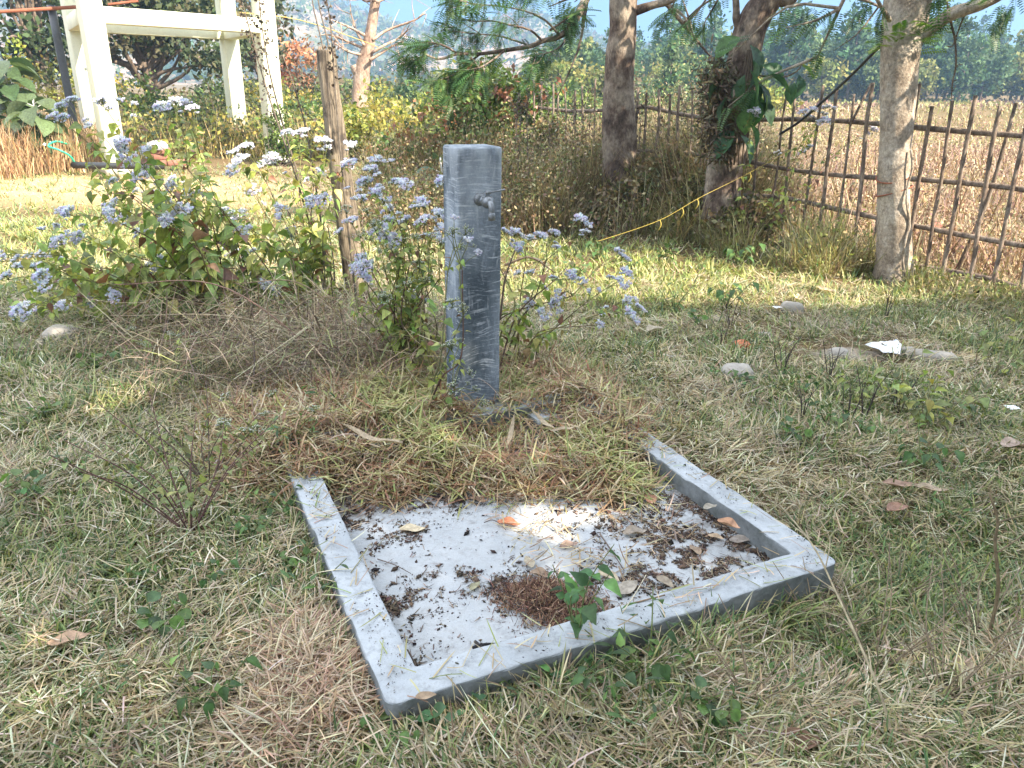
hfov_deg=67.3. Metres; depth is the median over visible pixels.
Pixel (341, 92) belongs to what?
bush
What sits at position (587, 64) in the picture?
woodland tree
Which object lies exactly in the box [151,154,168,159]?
brick
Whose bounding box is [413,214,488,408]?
flowering shrub
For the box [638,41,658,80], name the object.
woodland tree
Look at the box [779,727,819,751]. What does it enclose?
dry leaf
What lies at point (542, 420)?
dry leaf
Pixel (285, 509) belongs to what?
sprout
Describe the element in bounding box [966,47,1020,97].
woodland tree
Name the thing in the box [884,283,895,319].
dead weed
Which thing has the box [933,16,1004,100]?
woodland tree
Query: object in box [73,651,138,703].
sprout
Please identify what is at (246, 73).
bush
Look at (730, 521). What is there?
dry leaf
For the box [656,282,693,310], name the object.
sprout
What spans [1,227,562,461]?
dead brush
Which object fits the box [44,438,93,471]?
sprout
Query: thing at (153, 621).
sprout
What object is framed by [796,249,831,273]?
sprout
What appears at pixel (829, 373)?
dead weed
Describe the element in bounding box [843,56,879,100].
woodland tree
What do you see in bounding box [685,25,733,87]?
woodland tree
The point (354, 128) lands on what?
bush
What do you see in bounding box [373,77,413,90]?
scrub bush
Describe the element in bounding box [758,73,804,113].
scrub bush
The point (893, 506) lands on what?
dry leaf
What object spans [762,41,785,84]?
woodland tree
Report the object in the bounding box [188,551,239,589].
sprout
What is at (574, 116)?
seed stalk
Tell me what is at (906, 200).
dry creeper
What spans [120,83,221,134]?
bush
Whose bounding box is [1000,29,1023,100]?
woodland tree
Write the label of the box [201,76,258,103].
scrub bush
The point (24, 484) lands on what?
sprout
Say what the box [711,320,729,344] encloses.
dead weed
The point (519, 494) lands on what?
dry leaf
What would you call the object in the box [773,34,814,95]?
woodland tree
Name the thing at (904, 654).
dry weed
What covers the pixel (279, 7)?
tree
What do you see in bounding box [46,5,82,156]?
drain pipe
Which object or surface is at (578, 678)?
sprout
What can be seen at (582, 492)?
dry leaf
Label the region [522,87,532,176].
seed stalk
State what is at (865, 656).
dry stalk
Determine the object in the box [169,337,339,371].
dry cane
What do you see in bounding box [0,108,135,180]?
tall dry grass
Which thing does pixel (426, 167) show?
broadleaf plant
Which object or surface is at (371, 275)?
dry leaf
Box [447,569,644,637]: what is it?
rootlet mat
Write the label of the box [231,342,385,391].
dry cane
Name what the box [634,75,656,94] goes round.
woodland tree
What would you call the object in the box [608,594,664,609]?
twig
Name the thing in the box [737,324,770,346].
sprout
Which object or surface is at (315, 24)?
sag wire
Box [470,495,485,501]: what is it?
dry leaf
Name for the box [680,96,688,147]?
seed stalk
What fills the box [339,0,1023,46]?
sky
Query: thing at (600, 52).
woodland tree
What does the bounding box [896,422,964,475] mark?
sprout
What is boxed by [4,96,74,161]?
broadleaf plant
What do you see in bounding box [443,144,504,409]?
tap post
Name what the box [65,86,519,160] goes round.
rank growth
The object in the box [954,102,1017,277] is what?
prop pole
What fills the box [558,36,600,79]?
woodland tree
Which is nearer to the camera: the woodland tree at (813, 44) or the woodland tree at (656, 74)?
the woodland tree at (656, 74)
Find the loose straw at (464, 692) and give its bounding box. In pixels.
[0,260,1023,767]
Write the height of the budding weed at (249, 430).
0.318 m
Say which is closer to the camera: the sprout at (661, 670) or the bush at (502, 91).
the sprout at (661, 670)
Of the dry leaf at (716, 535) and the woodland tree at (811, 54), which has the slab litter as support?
the dry leaf at (716, 535)
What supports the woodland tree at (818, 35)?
on the ground at (218, 178)
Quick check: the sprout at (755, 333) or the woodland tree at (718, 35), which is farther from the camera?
the woodland tree at (718, 35)
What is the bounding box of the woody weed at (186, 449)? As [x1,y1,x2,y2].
[138,382,259,484]
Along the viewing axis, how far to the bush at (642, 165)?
8.62 m
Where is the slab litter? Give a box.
[290,427,833,701]
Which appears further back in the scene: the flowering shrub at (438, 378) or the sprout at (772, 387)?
the sprout at (772, 387)
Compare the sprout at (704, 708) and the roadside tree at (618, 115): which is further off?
the roadside tree at (618, 115)
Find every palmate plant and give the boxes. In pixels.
[264,405,318,459]
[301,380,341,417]
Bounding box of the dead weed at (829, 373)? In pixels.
[823,340,843,380]
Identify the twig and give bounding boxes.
[377,559,410,573]
[407,649,415,665]
[472,643,493,648]
[599,533,623,569]
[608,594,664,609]
[622,575,645,612]
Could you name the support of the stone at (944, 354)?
on the ground at (218, 178)
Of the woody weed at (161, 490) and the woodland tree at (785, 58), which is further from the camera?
the woodland tree at (785, 58)
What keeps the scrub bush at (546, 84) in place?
on the ground at (218, 178)
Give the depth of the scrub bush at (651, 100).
31.41 m
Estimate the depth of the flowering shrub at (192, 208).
4.83 m
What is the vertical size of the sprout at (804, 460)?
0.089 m
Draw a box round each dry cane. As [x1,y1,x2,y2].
[90,335,267,361]
[95,297,348,334]
[111,314,371,362]
[112,280,335,368]
[115,300,278,345]
[130,316,313,337]
[165,335,250,364]
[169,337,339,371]
[180,314,350,344]
[191,302,374,357]
[205,308,269,384]
[229,280,429,352]
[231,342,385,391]
[236,279,369,351]
[247,324,312,361]
[248,303,262,334]
[267,296,347,352]
[282,343,400,365]
[307,315,325,357]
[316,344,348,367]
[500,250,515,319]
[504,256,554,272]
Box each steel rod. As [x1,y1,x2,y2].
[0,5,75,13]
[107,0,138,5]
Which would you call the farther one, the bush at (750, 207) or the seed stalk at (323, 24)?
the bush at (750, 207)
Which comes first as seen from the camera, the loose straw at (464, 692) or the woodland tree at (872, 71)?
the loose straw at (464, 692)
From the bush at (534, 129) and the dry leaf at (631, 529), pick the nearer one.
the dry leaf at (631, 529)
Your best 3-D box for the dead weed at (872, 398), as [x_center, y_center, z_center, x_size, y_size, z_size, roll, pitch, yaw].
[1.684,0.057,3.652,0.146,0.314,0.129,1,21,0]
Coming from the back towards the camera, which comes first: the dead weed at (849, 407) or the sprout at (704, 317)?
the sprout at (704, 317)
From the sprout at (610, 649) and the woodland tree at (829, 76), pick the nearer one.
the sprout at (610, 649)
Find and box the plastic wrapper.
[865,339,901,353]
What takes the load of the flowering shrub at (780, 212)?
on the ground at (218, 178)
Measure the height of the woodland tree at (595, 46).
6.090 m
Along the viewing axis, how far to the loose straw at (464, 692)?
2.04 m
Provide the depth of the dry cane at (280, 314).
4.25 m
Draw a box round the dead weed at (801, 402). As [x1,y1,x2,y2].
[795,384,820,420]
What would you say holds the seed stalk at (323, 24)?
on the ground at (218, 178)
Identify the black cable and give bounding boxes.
[779,44,879,134]
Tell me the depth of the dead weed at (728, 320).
5.10 m
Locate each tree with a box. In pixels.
[0,0,112,99]
[23,0,254,101]
[203,0,306,81]
[245,33,320,91]
[321,0,429,118]
[338,78,352,87]
[373,0,711,203]
[373,74,391,86]
[394,70,403,91]
[426,71,448,84]
[455,48,473,66]
[513,60,533,88]
[524,18,581,79]
[535,58,586,96]
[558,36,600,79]
[578,61,636,89]
[580,37,602,65]
[580,60,594,90]
[582,51,604,69]
[593,22,609,68]
[634,42,642,81]
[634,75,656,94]
[635,37,643,80]
[635,45,647,76]
[635,60,644,81]
[636,26,647,57]
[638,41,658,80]
[642,35,699,79]
[645,63,686,92]
[647,4,683,67]
[647,30,660,56]
[647,60,688,83]
[648,0,878,221]
[648,44,696,73]
[650,39,689,97]
[662,0,685,36]
[668,17,701,43]
[672,25,698,45]
[676,51,712,93]
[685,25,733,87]
[688,0,730,85]
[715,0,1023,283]
[755,58,792,91]
[762,19,775,52]
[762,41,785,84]
[763,0,816,96]
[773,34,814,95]
[788,8,817,67]
[791,56,853,100]
[800,28,838,98]
[819,19,871,99]
[820,23,837,48]
[831,0,875,100]
[832,84,861,98]
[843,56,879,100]
[857,51,879,101]
[864,21,874,46]
[918,31,945,98]
[918,58,945,98]
[919,0,958,100]
[926,86,952,99]
[932,2,973,98]
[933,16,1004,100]
[937,0,963,98]
[939,39,991,101]
[966,22,1018,99]
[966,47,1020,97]
[968,39,1013,99]
[970,11,990,39]
[989,51,1023,100]
[995,13,1012,47]
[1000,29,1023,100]
[1019,70,1023,94]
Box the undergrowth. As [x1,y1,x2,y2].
[328,56,854,241]
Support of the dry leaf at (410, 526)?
on the slab litter
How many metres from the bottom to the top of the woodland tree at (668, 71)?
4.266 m
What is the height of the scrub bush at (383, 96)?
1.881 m
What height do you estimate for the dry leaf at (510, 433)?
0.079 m
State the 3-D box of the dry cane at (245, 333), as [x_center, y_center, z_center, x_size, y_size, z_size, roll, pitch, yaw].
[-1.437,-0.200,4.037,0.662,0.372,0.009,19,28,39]
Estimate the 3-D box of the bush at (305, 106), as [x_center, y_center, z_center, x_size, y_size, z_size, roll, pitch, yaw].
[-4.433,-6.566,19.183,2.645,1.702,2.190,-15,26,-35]
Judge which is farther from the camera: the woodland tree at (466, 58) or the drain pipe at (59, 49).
the woodland tree at (466, 58)
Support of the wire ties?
attached to the tree at (905, 30)
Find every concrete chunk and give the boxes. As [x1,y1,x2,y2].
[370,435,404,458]
[526,407,562,428]
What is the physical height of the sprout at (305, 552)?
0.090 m
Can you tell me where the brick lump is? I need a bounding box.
[733,339,750,351]
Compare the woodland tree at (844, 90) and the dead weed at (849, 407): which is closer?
the dead weed at (849, 407)
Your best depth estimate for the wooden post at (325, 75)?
5.25 m
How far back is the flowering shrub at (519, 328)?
4.06 m
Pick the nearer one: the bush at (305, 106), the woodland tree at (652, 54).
the bush at (305, 106)
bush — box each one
[1,33,76,121]
[21,41,137,115]
[43,68,174,119]
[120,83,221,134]
[165,64,285,129]
[177,75,215,99]
[189,72,291,110]
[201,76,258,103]
[222,74,320,114]
[247,67,370,106]
[284,84,373,132]
[291,61,370,103]
[308,95,398,161]
[340,73,390,101]
[342,78,426,147]
[343,82,441,117]
[343,85,421,107]
[363,50,571,177]
[373,64,428,102]
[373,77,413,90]
[384,69,446,110]
[498,123,547,160]
[502,110,577,160]
[502,153,535,175]
[523,72,572,104]
[525,77,602,123]
[549,84,602,106]
[558,121,601,183]
[559,87,602,119]
[583,162,667,232]
[587,61,663,118]
[608,135,695,213]
[639,94,675,122]
[640,83,687,109]
[653,158,752,234]
[675,88,710,111]
[693,187,791,258]
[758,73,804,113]
[772,87,805,115]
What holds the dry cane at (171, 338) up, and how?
on the dead brush
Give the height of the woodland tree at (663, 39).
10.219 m
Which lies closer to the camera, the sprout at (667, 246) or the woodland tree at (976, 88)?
the sprout at (667, 246)
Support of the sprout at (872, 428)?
on the ground at (218, 178)
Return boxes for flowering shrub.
[0,94,240,333]
[106,96,291,314]
[218,127,356,311]
[333,154,444,390]
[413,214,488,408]
[433,174,647,370]
[733,104,877,253]
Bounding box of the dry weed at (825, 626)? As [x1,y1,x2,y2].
[773,556,878,639]
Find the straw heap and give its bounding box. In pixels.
[157,328,713,522]
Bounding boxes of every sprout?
[0,469,45,498]
[24,397,60,420]
[37,373,66,390]
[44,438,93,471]
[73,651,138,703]
[74,353,103,373]
[105,339,137,363]
[126,560,156,583]
[136,590,191,636]
[166,649,262,719]
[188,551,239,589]
[233,511,268,539]
[252,481,301,516]
[279,548,348,599]
[280,539,311,567]
[355,705,413,748]
[401,715,447,744]
[499,668,546,706]
[538,634,594,692]
[560,257,592,280]
[570,651,643,699]
[584,602,657,663]
[585,237,614,258]
[600,669,669,735]
[608,587,695,686]
[623,258,642,269]
[653,633,686,655]
[655,243,678,262]
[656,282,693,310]
[685,247,716,270]
[687,308,708,325]
[691,675,740,730]
[700,330,719,344]
[707,270,758,309]
[707,364,725,379]
[722,233,765,267]
[727,369,756,385]
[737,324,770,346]
[756,374,787,400]
[766,659,806,690]
[779,366,819,394]
[780,416,812,443]
[793,446,814,467]
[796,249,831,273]
[803,396,856,425]
[825,646,859,671]
[853,416,882,435]
[885,425,911,439]
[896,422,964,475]
[930,481,984,527]
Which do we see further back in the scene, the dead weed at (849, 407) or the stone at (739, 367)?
the stone at (739, 367)
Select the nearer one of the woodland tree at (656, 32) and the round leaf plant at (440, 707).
the round leaf plant at (440, 707)
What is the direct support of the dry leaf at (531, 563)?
on the tap platform
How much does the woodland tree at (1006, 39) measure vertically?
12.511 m
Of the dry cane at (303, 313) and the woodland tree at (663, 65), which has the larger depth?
the woodland tree at (663, 65)
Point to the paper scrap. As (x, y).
(1014, 406)
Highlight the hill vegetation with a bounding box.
[0,0,651,89]
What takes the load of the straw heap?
on the ground at (218, 178)
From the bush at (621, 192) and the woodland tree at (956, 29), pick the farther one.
the woodland tree at (956, 29)
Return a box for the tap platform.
[279,391,834,728]
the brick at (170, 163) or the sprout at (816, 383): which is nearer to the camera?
the sprout at (816, 383)
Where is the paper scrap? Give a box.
[1004,405,1019,409]
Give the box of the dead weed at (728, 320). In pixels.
[724,293,742,327]
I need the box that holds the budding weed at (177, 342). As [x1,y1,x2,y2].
[128,327,200,366]
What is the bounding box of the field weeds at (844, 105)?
[535,95,1023,281]
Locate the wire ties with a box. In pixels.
[875,170,912,196]
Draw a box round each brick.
[150,148,170,153]
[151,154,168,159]
[167,159,185,165]
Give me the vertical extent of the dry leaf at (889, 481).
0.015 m
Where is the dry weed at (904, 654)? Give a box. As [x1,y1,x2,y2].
[822,543,980,672]
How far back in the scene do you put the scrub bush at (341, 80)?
29.03 m
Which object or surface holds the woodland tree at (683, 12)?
on the ground at (218, 178)
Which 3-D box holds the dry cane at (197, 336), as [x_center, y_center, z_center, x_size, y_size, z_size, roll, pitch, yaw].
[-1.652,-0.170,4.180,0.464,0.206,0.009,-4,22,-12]
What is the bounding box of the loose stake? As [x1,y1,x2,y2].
[849,83,870,125]
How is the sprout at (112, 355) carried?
on the ground at (218, 178)
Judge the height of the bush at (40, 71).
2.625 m
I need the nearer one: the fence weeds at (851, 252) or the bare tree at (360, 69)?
the fence weeds at (851, 252)
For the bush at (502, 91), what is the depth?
10.72 m
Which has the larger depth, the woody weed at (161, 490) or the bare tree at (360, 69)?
the bare tree at (360, 69)
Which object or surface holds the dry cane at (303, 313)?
on the dead brush
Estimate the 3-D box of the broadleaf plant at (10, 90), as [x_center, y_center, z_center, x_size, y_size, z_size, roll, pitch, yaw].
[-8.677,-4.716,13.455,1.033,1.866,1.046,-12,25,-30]
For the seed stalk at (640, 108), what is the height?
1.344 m
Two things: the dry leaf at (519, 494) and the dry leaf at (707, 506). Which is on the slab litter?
the dry leaf at (707, 506)
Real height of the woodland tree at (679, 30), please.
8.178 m
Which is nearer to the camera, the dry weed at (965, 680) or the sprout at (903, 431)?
the dry weed at (965, 680)
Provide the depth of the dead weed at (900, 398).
3.73 m
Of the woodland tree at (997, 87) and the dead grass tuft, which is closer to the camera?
the dead grass tuft
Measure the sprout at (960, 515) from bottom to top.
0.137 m
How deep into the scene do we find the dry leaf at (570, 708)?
1.88 m
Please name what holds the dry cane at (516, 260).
on the flowering shrub at (519, 328)
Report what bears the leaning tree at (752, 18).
on the ground at (218, 178)
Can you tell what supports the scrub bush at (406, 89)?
on the ground at (218, 178)
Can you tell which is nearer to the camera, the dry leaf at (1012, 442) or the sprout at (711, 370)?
the dry leaf at (1012, 442)
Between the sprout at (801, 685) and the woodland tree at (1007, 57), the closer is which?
the sprout at (801, 685)
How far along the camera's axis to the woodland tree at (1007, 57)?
72.41 m
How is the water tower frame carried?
on the ground at (218, 178)
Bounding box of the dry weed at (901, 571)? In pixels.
[860,531,963,603]
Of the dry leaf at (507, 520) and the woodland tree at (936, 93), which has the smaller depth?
the dry leaf at (507, 520)
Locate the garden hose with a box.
[47,141,74,161]
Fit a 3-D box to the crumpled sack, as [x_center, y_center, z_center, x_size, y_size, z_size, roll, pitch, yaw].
[-6.186,-4.164,13.398,0.364,0.171,0.376,-7,22,-19]
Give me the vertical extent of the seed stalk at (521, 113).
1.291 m
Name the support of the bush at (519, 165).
on the ground at (218, 178)
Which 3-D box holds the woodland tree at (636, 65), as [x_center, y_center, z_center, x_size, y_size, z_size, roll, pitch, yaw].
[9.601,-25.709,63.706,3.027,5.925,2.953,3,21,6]
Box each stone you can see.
[40,324,79,341]
[720,363,753,382]
[780,301,803,314]
[827,347,848,360]
[900,346,913,352]
[905,349,957,363]
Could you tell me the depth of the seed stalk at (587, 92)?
10.19 m
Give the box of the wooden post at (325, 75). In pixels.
[316,43,368,303]
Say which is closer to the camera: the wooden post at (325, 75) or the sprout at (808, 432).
the sprout at (808, 432)
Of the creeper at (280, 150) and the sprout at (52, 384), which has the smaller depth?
the sprout at (52, 384)
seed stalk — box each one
[237,0,324,287]
[253,0,333,280]
[275,54,326,267]
[312,0,322,49]
[318,0,328,46]
[320,0,356,301]
[327,225,334,281]
[507,97,517,156]
[513,91,521,151]
[515,101,525,173]
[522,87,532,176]
[536,92,546,145]
[543,89,552,155]
[569,92,577,150]
[577,84,592,147]
[587,87,593,143]
[634,91,643,154]
[635,98,649,136]
[657,89,666,138]
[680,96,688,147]
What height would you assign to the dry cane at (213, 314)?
0.258 m
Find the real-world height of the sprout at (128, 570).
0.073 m
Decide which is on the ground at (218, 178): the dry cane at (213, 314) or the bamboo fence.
the bamboo fence
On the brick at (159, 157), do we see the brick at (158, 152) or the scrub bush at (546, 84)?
the brick at (158, 152)
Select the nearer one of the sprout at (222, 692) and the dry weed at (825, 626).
the sprout at (222, 692)
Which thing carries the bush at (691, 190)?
on the ground at (218, 178)
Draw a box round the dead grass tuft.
[117,578,411,767]
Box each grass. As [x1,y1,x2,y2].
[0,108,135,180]
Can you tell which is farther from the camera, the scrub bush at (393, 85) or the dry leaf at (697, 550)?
the scrub bush at (393, 85)
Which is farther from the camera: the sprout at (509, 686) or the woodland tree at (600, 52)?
the woodland tree at (600, 52)
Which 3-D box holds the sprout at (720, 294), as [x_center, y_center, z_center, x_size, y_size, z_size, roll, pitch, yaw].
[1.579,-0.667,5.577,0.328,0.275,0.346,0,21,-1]
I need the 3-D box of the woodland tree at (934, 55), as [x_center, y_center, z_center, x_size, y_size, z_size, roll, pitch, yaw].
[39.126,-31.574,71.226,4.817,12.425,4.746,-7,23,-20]
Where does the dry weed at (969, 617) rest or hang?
on the ground at (218, 178)
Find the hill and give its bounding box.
[0,0,605,84]
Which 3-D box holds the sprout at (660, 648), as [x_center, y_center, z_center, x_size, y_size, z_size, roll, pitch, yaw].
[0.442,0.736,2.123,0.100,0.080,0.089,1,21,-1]
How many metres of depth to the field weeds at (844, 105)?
11.75 m
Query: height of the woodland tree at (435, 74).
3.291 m
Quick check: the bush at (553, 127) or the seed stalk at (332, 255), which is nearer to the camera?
the seed stalk at (332, 255)
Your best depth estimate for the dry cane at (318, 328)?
3.98 m
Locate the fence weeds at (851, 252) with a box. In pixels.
[579,137,1023,323]
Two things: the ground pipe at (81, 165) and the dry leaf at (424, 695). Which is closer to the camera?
the dry leaf at (424, 695)
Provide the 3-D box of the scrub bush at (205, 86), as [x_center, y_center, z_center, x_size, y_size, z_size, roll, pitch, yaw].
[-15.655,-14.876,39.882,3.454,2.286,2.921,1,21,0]
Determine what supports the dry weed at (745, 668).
on the ground at (218, 178)
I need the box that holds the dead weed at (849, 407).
[842,380,866,424]
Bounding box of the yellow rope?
[599,122,834,240]
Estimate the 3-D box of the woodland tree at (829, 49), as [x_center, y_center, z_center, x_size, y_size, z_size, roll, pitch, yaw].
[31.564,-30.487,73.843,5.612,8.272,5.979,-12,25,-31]
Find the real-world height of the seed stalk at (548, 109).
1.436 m
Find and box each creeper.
[253,102,317,166]
[684,35,813,174]
[902,150,913,275]
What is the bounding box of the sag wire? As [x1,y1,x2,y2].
[242,12,376,46]
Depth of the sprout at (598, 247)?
7.11 m
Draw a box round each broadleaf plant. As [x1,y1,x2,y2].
[0,57,51,139]
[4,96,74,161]
[416,152,442,188]
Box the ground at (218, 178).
[0,82,1023,767]
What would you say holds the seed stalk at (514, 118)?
on the ground at (218, 178)
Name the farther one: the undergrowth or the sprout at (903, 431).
the undergrowth
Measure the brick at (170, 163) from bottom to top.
0.100 m
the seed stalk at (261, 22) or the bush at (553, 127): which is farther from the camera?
the bush at (553, 127)
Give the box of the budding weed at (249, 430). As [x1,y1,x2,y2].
[215,389,319,461]
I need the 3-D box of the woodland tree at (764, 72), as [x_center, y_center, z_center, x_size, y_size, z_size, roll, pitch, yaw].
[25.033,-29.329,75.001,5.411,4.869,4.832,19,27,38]
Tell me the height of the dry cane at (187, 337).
0.182 m
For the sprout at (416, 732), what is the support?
on the ground at (218, 178)
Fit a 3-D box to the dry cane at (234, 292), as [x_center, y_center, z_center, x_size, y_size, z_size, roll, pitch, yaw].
[-1.465,-0.281,4.042,1.298,0.518,0.009,4,21,8]
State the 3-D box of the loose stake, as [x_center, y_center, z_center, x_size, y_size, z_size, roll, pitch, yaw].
[3.080,-2.470,6.797,0.212,0.352,0.024,-11,24,-29]
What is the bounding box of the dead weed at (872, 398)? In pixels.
[856,366,891,419]
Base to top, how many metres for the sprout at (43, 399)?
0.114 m
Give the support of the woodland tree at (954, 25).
on the ground at (218, 178)
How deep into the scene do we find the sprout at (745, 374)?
4.02 m
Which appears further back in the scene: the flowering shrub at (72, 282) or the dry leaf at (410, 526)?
the flowering shrub at (72, 282)
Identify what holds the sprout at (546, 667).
on the ground at (218, 178)
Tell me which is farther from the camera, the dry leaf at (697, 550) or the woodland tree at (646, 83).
the woodland tree at (646, 83)
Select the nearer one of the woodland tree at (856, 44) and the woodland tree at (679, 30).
the woodland tree at (856, 44)
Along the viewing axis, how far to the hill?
285.74 m
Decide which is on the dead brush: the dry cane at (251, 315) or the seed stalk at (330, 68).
the dry cane at (251, 315)
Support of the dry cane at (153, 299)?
on the dead brush
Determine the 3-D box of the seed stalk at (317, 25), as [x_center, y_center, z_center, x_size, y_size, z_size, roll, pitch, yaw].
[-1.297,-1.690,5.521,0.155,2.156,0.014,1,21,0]
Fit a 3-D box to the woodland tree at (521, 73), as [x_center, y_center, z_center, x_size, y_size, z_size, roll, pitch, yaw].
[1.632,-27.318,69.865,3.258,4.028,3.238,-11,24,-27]
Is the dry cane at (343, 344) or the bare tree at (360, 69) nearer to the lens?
the dry cane at (343, 344)
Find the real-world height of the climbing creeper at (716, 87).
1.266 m
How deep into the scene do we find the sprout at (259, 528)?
2.60 m
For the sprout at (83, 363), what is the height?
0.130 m
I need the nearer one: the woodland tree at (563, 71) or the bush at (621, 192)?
the bush at (621, 192)
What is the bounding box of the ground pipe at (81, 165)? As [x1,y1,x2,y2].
[71,162,164,168]
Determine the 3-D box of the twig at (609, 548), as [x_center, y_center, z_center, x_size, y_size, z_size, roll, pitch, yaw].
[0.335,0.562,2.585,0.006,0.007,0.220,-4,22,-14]
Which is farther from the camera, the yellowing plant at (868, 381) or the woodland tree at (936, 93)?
the woodland tree at (936, 93)
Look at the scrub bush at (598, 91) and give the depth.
35.15 m
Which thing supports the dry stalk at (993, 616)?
on the ground at (218, 178)
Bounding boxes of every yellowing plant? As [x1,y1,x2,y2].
[835,358,889,408]
[872,349,1009,430]
[976,310,1023,379]
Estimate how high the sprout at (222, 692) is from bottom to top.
0.154 m
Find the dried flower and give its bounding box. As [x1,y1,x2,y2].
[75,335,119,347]
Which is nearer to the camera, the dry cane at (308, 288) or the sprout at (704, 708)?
the sprout at (704, 708)
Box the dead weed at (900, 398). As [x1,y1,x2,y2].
[893,375,919,417]
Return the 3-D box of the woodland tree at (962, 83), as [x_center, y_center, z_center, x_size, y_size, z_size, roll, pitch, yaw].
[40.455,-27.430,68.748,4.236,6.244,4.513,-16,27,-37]
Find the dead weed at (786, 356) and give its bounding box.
[773,336,801,374]
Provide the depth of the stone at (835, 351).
4.52 m
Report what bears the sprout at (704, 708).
on the ground at (218, 178)
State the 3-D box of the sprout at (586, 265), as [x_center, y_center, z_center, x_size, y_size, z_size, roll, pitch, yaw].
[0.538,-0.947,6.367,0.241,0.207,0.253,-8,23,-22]
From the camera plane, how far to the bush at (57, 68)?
22.07 m
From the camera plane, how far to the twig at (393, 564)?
2.49 m
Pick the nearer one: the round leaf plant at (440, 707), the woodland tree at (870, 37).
the round leaf plant at (440, 707)
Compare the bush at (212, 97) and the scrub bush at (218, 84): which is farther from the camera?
the scrub bush at (218, 84)
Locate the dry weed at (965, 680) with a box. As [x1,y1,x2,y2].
[897,557,1023,702]
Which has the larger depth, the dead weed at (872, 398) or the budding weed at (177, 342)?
the budding weed at (177, 342)
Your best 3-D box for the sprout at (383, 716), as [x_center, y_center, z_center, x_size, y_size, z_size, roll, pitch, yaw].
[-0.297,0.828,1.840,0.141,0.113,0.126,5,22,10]
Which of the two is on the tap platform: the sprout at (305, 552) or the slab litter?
the slab litter
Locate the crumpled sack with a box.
[147,140,168,150]
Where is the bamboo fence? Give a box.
[511,78,1023,289]
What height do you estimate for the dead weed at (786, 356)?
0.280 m
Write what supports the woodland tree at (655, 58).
on the ground at (218, 178)
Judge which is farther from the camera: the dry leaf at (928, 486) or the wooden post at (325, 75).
the wooden post at (325, 75)
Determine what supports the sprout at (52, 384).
on the ground at (218, 178)
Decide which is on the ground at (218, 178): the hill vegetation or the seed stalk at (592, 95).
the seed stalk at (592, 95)
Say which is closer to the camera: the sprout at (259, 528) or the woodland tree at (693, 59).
the sprout at (259, 528)
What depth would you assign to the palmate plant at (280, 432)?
3.02 m
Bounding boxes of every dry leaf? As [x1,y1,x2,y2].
[48,630,89,645]
[341,423,402,443]
[362,250,374,292]
[399,523,424,531]
[416,691,435,698]
[469,581,479,589]
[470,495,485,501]
[497,516,520,524]
[507,413,514,445]
[513,492,526,500]
[524,556,534,567]
[530,567,552,576]
[531,408,554,428]
[544,695,600,716]
[550,425,575,430]
[560,540,577,546]
[572,490,592,497]
[598,570,618,580]
[618,580,637,593]
[623,525,646,534]
[645,493,656,503]
[646,325,663,330]
[656,575,673,587]
[689,545,701,554]
[703,503,716,508]
[708,533,723,538]
[717,517,739,527]
[729,535,749,542]
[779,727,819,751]
[794,293,803,298]
[816,285,834,292]
[882,478,917,485]
[886,502,907,510]
[914,482,948,490]
[953,652,974,675]
[1000,437,1023,446]
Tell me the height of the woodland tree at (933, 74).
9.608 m
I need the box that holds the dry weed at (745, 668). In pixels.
[700,594,811,701]
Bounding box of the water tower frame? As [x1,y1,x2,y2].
[60,0,289,174]
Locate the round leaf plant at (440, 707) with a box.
[416,689,485,727]
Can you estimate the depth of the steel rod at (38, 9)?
12.65 m
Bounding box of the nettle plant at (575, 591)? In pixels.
[547,544,621,639]
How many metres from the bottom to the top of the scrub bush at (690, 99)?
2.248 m
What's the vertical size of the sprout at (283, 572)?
0.141 m
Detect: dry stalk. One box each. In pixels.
[780,505,895,748]
[988,494,1023,632]
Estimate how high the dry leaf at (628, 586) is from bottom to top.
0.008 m
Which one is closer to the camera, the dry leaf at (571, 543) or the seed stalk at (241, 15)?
the dry leaf at (571, 543)
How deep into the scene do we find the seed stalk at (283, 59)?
5.36 m
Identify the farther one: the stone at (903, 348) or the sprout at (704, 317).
the sprout at (704, 317)
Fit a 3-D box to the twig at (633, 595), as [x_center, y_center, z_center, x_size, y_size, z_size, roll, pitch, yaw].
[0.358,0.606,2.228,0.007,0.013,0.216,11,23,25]
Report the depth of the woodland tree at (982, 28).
144.94 m
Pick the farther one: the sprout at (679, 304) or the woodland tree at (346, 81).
the woodland tree at (346, 81)
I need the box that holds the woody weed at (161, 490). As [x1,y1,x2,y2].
[49,391,280,533]
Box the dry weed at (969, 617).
[930,514,1023,642]
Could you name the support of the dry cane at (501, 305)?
on the dead brush

